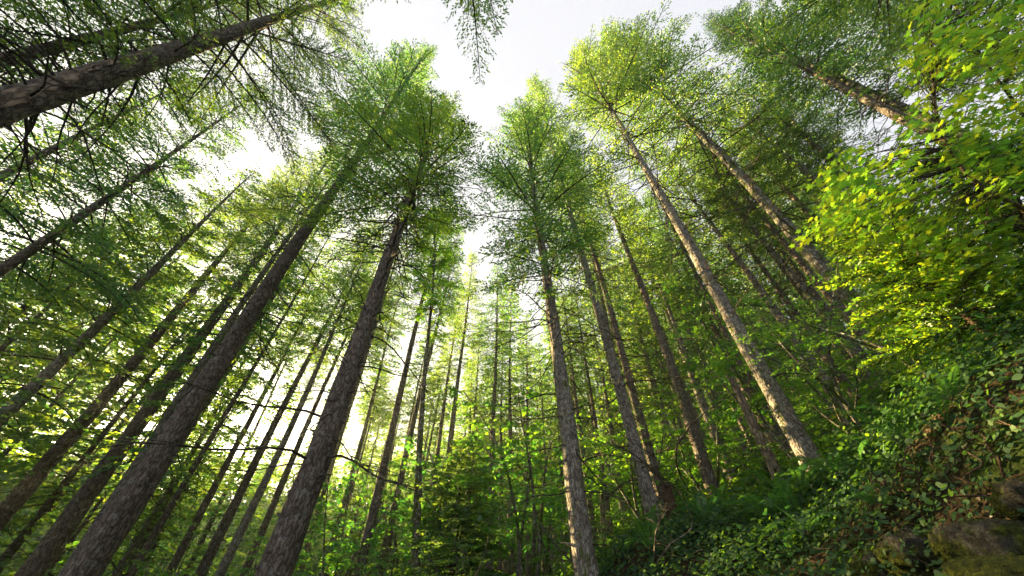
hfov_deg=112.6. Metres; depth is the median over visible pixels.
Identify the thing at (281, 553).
fir tree
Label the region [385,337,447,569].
fir tree
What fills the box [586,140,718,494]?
fir tree
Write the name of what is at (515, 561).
vine maple
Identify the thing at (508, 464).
fir tree
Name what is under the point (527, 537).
fir tree
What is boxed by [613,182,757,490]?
fir tree
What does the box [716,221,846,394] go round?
fir tree
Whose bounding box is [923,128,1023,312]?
maple
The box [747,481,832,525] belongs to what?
sword fern
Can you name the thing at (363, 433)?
fir tree
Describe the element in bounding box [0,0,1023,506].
sky
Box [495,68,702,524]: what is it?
fir tree
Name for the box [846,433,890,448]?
sword fern
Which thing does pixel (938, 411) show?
herb layer
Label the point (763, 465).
vine maple
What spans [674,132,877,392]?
fir tree
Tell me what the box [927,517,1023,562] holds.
mossy rock
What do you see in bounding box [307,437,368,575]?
fir tree
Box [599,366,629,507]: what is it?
fir tree
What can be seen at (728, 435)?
vine maple
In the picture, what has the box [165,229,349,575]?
fir tree
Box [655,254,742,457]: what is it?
fir tree
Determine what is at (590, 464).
fir tree
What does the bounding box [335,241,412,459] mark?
fir tree
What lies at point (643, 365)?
fir tree
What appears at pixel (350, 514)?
fir tree
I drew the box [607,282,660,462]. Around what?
fir tree
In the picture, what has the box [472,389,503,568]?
fir tree
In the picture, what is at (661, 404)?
fir tree
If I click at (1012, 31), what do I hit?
fir tree
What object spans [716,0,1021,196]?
fir tree
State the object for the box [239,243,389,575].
fir tree
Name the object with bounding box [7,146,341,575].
fir tree
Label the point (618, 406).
fir tree
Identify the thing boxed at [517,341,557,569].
fir tree
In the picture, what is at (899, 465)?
thicket stems
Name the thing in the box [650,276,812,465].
vine maple
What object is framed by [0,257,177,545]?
fir tree
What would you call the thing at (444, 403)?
fir tree
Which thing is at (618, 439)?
fir tree
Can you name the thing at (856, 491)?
sword fern
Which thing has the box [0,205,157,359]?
fir tree
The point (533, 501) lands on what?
vine maple
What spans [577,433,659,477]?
dead branch
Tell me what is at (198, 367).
fir tree
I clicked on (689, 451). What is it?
vine maple
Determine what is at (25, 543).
fir tree
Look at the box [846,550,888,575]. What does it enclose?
mossy rock
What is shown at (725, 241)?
fir tree
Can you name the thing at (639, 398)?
fir tree
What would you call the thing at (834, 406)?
vine maple
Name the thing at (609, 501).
vine maple
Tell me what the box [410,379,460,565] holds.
fir tree
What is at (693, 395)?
fir tree
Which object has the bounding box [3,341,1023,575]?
ground
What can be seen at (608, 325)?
fir tree
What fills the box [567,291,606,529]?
fir tree
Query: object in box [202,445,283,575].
fir tree
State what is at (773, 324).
fir tree
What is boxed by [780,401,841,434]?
dead twig
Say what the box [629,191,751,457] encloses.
fir tree
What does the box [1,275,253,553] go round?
fir tree
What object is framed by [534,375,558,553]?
fir tree
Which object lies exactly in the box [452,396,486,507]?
fir tree
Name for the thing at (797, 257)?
fir tree
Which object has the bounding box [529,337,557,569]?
fir tree
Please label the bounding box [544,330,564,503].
fir tree
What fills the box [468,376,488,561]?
fir tree
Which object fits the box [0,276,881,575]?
distant forest
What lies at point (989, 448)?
hanging roots
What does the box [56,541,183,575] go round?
vine maple
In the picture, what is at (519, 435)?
fir tree
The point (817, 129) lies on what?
fir tree
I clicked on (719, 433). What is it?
vine maple
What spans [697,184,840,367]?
fir tree
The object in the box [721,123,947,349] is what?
fir tree
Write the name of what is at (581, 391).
fir tree
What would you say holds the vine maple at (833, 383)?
on the ground at (1014, 465)
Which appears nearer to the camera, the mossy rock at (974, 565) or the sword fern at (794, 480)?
the mossy rock at (974, 565)
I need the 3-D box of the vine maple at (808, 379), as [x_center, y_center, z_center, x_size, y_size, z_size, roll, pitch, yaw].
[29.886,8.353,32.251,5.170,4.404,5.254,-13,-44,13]
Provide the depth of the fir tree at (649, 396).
48.84 m
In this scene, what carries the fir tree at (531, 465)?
on the ground at (1014, 465)
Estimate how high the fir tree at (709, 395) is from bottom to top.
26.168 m
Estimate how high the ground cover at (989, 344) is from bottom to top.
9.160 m
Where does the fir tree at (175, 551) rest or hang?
on the ground at (1014, 465)
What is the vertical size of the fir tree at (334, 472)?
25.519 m
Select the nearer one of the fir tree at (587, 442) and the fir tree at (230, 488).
the fir tree at (230, 488)
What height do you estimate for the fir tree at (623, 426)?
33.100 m
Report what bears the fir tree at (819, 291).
on the ground at (1014, 465)
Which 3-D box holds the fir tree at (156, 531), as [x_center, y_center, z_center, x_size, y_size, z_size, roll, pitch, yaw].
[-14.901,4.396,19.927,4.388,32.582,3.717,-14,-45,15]
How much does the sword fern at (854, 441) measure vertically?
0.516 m
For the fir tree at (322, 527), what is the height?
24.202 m
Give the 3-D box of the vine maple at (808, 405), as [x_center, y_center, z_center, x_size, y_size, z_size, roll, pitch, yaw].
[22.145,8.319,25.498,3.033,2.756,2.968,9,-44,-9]
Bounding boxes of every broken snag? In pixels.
[599,485,611,547]
[726,375,781,479]
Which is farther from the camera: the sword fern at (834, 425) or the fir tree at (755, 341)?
the fir tree at (755, 341)
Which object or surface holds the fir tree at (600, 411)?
on the ground at (1014, 465)
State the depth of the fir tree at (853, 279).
30.21 m
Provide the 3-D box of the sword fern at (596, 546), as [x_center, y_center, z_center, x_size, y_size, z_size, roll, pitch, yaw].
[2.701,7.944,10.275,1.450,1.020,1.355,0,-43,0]
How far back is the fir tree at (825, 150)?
20.51 m
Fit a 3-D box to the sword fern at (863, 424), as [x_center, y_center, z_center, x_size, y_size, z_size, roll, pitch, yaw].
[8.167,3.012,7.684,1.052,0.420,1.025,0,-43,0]
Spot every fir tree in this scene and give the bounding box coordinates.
[0,0,284,205]
[0,0,370,356]
[0,70,206,255]
[0,78,278,325]
[0,94,154,226]
[0,141,354,575]
[0,153,309,545]
[0,158,261,500]
[0,166,67,225]
[0,183,162,375]
[0,197,221,416]
[0,200,109,369]
[0,202,191,445]
[0,203,230,445]
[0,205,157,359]
[0,252,206,459]
[0,253,129,400]
[0,255,235,575]
[0,255,269,571]
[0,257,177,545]
[0,291,177,472]
[0,294,197,533]
[0,364,192,575]
[0,466,71,570]
[0,477,66,573]
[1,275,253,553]
[2,415,126,573]
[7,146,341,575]
[50,505,96,573]
[51,505,101,572]
[59,410,164,575]
[60,73,495,575]
[62,29,439,575]
[63,296,278,555]
[103,361,262,575]
[103,404,215,575]
[105,495,153,572]
[106,512,150,575]
[110,337,265,575]
[111,368,251,575]
[114,269,292,575]
[119,434,190,561]
[121,215,345,575]
[126,205,335,545]
[145,435,235,575]
[146,482,214,575]
[147,472,207,574]
[159,526,197,571]
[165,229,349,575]
[168,369,301,575]
[177,218,381,575]
[179,510,218,575]
[184,299,317,575]
[191,461,270,575]
[191,496,228,571]
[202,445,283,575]
[208,468,268,573]
[214,240,381,575]
[224,446,302,575]
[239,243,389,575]
[250,389,329,571]
[282,342,329,431]
[292,467,342,575]
[294,418,350,574]
[296,281,396,575]
[296,468,337,575]
[306,262,403,471]
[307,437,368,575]
[311,0,512,83]
[319,371,387,575]
[319,438,376,575]
[320,267,413,575]
[322,398,380,575]
[327,401,398,575]
[328,368,405,575]
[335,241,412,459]
[341,393,394,574]
[352,192,465,575]
[366,379,426,575]
[368,431,401,574]
[372,426,403,572]
[375,222,471,575]
[377,425,414,562]
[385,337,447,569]
[387,472,408,575]
[390,358,439,575]
[396,207,469,575]
[401,407,435,574]
[406,353,456,564]
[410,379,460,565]
[412,416,446,498]
[420,285,472,575]
[421,397,449,501]
[431,247,489,574]
[435,354,484,571]
[436,95,658,575]
[447,428,462,567]
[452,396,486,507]
[455,340,489,571]
[458,317,492,573]
[462,263,528,569]
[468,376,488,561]
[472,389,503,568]
[474,365,507,568]
[478,282,541,573]
[479,314,519,571]
[482,365,525,544]
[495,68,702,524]
[495,419,514,526]
[497,383,529,554]
[503,433,519,552]
[506,340,549,565]
[511,307,544,575]
[513,407,537,553]
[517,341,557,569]
[520,409,548,563]
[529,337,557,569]
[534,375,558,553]
[535,307,581,539]
[535,373,559,559]
[539,322,569,567]
[542,295,604,499]
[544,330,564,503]
[546,265,599,555]
[553,141,703,510]
[557,10,858,486]
[561,265,614,542]
[566,343,593,490]
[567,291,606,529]
[570,198,650,514]
[570,370,596,479]
[574,210,666,471]
[577,383,596,498]
[578,278,632,524]
[578,369,603,485]
[583,234,646,428]
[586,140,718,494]
[586,330,619,510]
[589,342,621,483]
[591,0,916,368]
[594,301,656,458]
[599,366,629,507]
[600,337,638,497]
[601,359,630,507]
[607,264,677,472]
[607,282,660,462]
[610,241,699,490]
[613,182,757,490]
[615,226,720,479]
[617,271,703,474]
[617,317,661,460]
[620,212,738,484]
[620,276,679,494]
[624,258,699,478]
[624,319,664,473]
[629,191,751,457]
[631,333,679,426]
[635,164,801,450]
[636,316,688,461]
[642,193,798,454]
[643,376,668,471]
[645,212,757,443]
[651,147,850,437]
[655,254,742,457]
[656,243,761,448]
[659,167,810,425]
[666,308,750,447]
[669,315,731,452]
[670,344,703,428]
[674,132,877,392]
[677,349,712,423]
[680,135,891,392]
[686,132,899,373]
[692,177,861,404]
[694,295,757,411]
[695,0,1022,184]
[696,237,799,415]
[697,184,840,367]
[700,243,819,411]
[703,223,820,403]
[710,91,988,322]
[714,118,863,291]
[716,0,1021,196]
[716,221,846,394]
[717,275,792,389]
[718,71,1022,303]
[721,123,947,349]
[730,259,828,401]
[733,268,824,404]
[736,196,884,375]
[739,0,1023,116]
[743,128,885,257]
[745,261,824,365]
[750,76,964,326]
[750,175,852,280]
[761,256,860,380]
[762,173,876,278]
[767,256,858,383]
[776,249,865,349]
[788,208,879,367]
[794,0,1023,121]
[829,253,902,334]
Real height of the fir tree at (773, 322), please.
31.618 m
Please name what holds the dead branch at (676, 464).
on the ground at (1014, 465)
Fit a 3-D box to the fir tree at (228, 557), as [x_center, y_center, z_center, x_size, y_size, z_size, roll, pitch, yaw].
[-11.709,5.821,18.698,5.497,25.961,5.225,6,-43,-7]
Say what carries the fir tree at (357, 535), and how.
on the ground at (1014, 465)
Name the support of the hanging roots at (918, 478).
on the ground at (1014, 465)
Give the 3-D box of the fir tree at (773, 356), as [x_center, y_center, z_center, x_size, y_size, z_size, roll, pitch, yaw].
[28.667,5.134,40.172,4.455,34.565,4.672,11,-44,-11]
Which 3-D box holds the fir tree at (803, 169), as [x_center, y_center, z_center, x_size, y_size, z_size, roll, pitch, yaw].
[17.125,-6.778,20.035,4.787,25.338,4.925,-30,-50,28]
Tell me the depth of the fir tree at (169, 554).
28.80 m
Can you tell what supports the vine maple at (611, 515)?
on the ground at (1014, 465)
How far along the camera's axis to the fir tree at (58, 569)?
28.06 m
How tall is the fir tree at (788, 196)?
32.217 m
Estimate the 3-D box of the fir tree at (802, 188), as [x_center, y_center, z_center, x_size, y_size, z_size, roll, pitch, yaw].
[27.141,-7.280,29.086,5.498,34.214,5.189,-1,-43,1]
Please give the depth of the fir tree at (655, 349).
30.28 m
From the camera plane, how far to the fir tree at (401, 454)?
42.14 m
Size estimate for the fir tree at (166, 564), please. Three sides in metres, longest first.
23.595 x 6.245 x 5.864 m
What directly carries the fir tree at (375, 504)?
on the ground at (1014, 465)
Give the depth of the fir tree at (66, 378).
24.89 m
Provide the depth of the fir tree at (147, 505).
27.61 m
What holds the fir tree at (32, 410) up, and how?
on the ground at (1014, 465)
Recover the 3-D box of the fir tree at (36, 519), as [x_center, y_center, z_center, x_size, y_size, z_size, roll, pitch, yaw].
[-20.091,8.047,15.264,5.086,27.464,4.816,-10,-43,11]
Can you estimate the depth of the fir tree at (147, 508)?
25.68 m
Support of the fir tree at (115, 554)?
on the ground at (1014, 465)
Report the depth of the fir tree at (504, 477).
50.08 m
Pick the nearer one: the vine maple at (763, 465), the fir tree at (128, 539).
the vine maple at (763, 465)
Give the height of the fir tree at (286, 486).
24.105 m
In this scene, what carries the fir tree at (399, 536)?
on the ground at (1014, 465)
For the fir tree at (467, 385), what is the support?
on the ground at (1014, 465)
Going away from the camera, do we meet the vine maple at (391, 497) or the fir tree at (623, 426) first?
the vine maple at (391, 497)
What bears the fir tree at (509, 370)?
on the ground at (1014, 465)
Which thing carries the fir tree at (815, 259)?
on the ground at (1014, 465)
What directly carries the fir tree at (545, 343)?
on the ground at (1014, 465)
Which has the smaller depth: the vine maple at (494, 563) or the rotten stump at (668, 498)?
the rotten stump at (668, 498)
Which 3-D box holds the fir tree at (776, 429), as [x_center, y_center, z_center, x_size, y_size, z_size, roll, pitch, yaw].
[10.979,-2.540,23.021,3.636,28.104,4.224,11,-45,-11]
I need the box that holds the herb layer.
[552,288,1023,575]
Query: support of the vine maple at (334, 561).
on the ground at (1014, 465)
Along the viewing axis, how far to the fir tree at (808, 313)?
45.02 m
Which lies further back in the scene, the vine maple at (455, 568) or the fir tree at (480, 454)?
the fir tree at (480, 454)
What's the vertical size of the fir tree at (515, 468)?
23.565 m
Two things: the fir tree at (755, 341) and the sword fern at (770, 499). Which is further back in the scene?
the fir tree at (755, 341)
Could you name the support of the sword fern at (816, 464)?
on the ground at (1014, 465)
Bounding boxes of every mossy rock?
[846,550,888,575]
[873,528,943,575]
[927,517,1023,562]
[941,555,1023,575]
[987,476,1023,520]
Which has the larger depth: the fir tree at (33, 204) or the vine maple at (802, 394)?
the vine maple at (802, 394)
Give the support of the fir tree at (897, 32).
on the ground at (1014, 465)
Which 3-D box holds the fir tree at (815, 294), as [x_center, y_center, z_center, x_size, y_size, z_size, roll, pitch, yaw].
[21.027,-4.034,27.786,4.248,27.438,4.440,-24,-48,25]
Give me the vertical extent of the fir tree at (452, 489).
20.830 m
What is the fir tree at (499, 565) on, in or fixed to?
on the ground at (1014, 465)
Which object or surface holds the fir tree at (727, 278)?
on the ground at (1014, 465)
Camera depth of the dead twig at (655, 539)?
6.46 m
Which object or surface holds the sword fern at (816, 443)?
on the ground at (1014, 465)
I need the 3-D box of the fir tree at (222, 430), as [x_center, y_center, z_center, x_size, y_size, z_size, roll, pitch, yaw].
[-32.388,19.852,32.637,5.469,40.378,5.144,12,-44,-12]
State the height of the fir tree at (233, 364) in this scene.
36.348 m
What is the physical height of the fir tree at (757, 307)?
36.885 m
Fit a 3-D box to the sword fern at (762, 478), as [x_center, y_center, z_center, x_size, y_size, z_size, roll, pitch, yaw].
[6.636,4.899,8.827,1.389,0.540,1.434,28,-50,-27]
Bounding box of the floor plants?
[454,312,1022,575]
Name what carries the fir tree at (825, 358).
on the ground at (1014, 465)
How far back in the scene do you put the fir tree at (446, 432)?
39.18 m
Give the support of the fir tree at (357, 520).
on the ground at (1014, 465)
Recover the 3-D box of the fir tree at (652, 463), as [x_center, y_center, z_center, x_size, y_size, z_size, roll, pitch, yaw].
[5.220,-2.713,21.013,5.572,30.144,4.708,13,-44,-13]
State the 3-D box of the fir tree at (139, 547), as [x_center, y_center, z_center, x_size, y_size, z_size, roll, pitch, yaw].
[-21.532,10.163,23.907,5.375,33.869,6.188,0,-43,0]
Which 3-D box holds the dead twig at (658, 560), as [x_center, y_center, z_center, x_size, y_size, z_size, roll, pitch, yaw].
[3.148,4.835,6.794,1.195,1.320,0.347,-17,-46,18]
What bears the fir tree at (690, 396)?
on the ground at (1014, 465)
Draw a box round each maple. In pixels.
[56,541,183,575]
[122,521,202,575]
[226,496,356,575]
[293,472,412,575]
[329,519,459,575]
[337,459,463,575]
[392,432,516,574]
[404,527,508,575]
[433,385,603,575]
[468,520,506,568]
[491,444,586,575]
[502,537,524,572]
[507,500,639,566]
[530,529,560,567]
[553,384,699,522]
[553,481,628,547]
[592,493,616,519]
[593,496,627,524]
[595,450,691,514]
[644,385,761,496]
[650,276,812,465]
[657,429,713,460]
[675,436,713,465]
[684,415,729,446]
[702,424,812,482]
[721,256,895,433]
[736,255,966,383]
[780,340,888,433]
[784,376,827,414]
[787,378,823,409]
[793,349,855,398]
[811,182,1023,375]
[846,241,1023,388]
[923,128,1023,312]
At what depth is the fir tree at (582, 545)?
13.31 m
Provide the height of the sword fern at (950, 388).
0.381 m
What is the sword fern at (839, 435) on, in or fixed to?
on the ground at (1014, 465)
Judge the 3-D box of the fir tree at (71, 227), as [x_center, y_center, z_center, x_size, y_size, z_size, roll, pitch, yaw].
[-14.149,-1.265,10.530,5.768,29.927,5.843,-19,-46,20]
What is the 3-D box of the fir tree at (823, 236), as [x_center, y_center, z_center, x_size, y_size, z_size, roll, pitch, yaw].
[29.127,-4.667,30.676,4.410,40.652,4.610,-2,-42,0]
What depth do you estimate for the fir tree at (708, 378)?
39.62 m
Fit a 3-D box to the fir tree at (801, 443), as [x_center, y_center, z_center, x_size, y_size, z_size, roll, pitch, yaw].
[8.163,-12.419,24.490,9.592,47.429,9.830,-16,-45,17]
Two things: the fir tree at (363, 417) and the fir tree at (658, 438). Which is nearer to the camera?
the fir tree at (363, 417)
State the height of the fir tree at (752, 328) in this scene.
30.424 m
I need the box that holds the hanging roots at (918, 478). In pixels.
[874,444,964,527]
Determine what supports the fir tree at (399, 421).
on the ground at (1014, 465)
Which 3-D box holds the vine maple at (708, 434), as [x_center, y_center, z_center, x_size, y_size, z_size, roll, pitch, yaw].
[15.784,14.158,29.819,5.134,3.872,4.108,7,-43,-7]
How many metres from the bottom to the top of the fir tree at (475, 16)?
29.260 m
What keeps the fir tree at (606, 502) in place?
on the ground at (1014, 465)
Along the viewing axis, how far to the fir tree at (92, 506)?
30.80 m
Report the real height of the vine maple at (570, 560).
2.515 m
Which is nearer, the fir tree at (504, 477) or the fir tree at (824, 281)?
the fir tree at (824, 281)
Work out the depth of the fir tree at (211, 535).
42.73 m
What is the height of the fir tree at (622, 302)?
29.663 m
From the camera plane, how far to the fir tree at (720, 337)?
23.68 m
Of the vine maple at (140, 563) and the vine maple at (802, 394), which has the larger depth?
the vine maple at (802, 394)
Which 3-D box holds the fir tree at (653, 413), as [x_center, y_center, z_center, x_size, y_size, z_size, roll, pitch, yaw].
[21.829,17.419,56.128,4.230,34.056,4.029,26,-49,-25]
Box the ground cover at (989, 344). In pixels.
[558,290,1023,575]
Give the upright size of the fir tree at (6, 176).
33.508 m
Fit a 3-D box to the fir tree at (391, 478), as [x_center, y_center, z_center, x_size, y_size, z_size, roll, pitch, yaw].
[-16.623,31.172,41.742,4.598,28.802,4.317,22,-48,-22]
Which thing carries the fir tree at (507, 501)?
on the ground at (1014, 465)
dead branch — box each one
[575,425,616,497]
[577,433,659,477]
[667,385,756,497]
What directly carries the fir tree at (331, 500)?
on the ground at (1014, 465)
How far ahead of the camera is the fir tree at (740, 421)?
32.28 m
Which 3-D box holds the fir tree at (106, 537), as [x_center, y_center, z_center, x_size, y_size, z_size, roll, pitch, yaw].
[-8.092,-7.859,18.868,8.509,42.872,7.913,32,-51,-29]
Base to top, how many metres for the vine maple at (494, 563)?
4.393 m
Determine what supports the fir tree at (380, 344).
on the ground at (1014, 465)
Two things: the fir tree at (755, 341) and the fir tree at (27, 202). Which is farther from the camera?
the fir tree at (755, 341)
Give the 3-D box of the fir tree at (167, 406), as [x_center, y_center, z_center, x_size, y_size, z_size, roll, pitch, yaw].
[-28.110,12.461,26.533,5.568,40.038,5.702,-7,-43,7]
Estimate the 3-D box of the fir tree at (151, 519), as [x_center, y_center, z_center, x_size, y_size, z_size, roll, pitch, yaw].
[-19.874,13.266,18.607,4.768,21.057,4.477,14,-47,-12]
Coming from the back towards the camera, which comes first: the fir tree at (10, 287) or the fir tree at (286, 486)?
the fir tree at (286, 486)
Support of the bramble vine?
on the ground at (1014, 465)
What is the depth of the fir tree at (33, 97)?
8.65 m
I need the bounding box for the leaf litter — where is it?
[614,337,1023,575]
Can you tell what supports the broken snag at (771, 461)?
on the ground at (1014, 465)
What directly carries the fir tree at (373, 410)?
on the ground at (1014, 465)
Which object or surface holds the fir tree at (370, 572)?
on the ground at (1014, 465)
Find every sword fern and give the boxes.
[593,540,610,561]
[622,505,688,555]
[666,484,738,523]
[712,480,812,537]
[738,464,795,488]
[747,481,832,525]
[754,502,857,559]
[773,457,820,493]
[782,443,865,503]
[808,431,832,452]
[812,423,838,443]
[825,476,924,507]
[830,424,904,458]
[833,409,943,455]
[836,430,869,446]
[845,411,882,435]
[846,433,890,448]
[849,401,902,410]
[860,388,889,402]
[891,363,996,421]
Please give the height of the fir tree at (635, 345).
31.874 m
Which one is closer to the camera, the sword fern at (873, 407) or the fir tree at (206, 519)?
the sword fern at (873, 407)
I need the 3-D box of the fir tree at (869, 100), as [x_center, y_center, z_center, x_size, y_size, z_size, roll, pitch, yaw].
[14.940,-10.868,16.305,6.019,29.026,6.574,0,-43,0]
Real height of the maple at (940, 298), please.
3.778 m
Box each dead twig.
[650,492,700,573]
[650,504,671,568]
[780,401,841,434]
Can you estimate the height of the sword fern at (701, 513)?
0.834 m
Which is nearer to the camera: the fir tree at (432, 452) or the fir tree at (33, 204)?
the fir tree at (33, 204)
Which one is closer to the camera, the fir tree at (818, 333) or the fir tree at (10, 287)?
the fir tree at (10, 287)
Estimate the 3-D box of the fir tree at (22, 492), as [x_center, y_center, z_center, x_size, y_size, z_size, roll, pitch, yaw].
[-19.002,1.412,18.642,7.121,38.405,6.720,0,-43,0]
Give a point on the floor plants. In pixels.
(733, 483)
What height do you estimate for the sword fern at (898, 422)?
0.455 m
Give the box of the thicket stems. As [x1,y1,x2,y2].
[636,337,1023,575]
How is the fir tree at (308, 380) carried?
on the ground at (1014, 465)
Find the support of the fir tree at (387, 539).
on the ground at (1014, 465)
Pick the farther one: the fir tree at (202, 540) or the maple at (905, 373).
the fir tree at (202, 540)
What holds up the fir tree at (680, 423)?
on the ground at (1014, 465)
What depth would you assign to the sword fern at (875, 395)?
9.80 m
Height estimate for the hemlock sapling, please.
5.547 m
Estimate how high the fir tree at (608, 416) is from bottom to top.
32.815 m
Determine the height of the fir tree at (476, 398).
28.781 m
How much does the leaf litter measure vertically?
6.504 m
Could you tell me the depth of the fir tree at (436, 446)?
44.49 m
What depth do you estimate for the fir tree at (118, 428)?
23.64 m
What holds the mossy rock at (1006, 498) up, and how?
on the ground at (1014, 465)
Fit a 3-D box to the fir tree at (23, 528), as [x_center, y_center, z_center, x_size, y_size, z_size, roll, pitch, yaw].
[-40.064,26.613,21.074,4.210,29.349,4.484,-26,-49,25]
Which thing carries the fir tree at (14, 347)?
on the ground at (1014, 465)
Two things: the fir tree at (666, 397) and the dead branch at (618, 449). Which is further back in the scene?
the fir tree at (666, 397)
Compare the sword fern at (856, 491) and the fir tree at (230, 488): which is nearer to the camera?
the sword fern at (856, 491)
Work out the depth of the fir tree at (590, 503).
28.75 m
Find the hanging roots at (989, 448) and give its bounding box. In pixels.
[939,397,1023,519]
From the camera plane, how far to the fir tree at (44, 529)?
25.84 m
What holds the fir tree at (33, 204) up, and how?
on the ground at (1014, 465)
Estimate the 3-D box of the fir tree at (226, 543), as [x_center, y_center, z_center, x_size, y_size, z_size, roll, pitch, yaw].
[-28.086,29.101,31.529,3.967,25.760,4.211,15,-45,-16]
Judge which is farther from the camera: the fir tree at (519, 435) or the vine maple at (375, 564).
the fir tree at (519, 435)
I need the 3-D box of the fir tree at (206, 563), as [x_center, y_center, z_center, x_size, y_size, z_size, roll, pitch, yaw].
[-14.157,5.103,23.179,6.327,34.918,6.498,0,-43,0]
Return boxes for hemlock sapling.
[383,437,512,575]
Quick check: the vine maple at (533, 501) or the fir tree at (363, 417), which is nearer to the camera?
the vine maple at (533, 501)
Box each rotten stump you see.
[500,557,509,575]
[658,482,681,527]
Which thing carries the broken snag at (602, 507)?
on the ground at (1014, 465)
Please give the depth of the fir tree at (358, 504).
32.47 m
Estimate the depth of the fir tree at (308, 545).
27.09 m
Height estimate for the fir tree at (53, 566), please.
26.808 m
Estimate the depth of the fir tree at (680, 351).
23.60 m
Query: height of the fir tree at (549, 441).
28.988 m
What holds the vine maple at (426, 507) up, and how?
on the ground at (1014, 465)
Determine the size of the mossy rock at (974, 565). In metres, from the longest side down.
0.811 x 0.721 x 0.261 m
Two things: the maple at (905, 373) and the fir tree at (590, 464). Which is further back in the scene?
the fir tree at (590, 464)
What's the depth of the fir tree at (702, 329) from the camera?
31.21 m
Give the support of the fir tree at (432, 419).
on the ground at (1014, 465)
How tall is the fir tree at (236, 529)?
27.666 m
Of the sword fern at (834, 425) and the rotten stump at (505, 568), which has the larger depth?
the rotten stump at (505, 568)
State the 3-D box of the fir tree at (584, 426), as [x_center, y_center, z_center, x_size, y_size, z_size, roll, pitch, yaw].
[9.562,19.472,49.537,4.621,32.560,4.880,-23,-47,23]
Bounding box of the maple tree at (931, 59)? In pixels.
[789,0,1023,291]
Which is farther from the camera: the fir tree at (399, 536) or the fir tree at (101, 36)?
the fir tree at (399, 536)
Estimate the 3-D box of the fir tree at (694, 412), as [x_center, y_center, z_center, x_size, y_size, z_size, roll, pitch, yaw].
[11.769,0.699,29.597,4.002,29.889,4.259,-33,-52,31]
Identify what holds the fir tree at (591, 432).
on the ground at (1014, 465)
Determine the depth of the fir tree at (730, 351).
37.46 m
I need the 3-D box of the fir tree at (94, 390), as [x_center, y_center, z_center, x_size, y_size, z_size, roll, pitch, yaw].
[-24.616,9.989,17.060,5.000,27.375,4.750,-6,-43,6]
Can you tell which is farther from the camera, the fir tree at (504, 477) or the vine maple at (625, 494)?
the fir tree at (504, 477)
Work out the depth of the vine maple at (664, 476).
14.15 m
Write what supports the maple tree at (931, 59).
on the ground at (1014, 465)
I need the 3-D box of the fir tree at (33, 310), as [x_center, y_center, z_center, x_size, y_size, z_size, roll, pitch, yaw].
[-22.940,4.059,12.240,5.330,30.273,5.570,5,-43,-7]
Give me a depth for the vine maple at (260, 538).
14.57 m
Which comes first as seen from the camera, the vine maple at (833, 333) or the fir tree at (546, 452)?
the vine maple at (833, 333)
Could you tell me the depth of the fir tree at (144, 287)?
24.35 m
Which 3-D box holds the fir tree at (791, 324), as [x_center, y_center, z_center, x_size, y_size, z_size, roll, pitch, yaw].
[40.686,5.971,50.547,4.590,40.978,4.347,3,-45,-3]
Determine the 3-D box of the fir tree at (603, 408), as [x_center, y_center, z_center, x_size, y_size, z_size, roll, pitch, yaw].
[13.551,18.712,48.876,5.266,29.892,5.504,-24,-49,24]
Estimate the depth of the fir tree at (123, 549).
35.22 m
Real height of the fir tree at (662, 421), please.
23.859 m
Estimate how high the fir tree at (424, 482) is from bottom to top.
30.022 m
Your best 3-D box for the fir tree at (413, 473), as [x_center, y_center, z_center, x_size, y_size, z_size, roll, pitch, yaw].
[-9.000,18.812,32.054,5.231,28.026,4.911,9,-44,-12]
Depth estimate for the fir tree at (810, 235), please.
29.58 m
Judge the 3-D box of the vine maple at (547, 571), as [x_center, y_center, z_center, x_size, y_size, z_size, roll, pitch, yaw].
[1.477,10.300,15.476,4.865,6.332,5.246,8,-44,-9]
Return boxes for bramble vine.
[934,452,968,518]
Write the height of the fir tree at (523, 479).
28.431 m
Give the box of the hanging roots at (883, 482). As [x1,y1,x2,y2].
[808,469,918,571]
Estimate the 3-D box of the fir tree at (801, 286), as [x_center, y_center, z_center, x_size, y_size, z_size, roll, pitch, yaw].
[15.176,-4.213,21.188,5.434,25.725,4.801,0,-43,0]
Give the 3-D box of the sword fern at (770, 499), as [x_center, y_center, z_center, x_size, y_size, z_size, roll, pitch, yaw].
[4.745,4.250,6.516,1.876,0.940,1.959,-34,-53,31]
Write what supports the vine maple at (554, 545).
on the ground at (1014, 465)
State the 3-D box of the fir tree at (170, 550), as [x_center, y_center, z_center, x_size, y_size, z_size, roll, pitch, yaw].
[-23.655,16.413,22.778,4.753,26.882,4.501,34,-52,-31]
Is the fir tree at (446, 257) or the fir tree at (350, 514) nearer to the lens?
the fir tree at (446, 257)
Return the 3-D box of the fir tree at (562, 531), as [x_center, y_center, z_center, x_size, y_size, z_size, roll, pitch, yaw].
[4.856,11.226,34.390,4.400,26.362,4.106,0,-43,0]
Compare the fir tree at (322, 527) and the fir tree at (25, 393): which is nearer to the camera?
the fir tree at (25, 393)
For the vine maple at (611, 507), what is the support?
on the ground at (1014, 465)
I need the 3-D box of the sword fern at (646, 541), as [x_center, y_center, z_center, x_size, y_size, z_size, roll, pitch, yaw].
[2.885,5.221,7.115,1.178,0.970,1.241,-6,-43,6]
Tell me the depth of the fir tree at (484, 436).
37.79 m
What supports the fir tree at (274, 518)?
on the ground at (1014, 465)
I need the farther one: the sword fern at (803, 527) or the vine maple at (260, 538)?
the vine maple at (260, 538)
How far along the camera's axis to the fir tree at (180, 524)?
35.39 m
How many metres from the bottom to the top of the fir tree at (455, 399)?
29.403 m

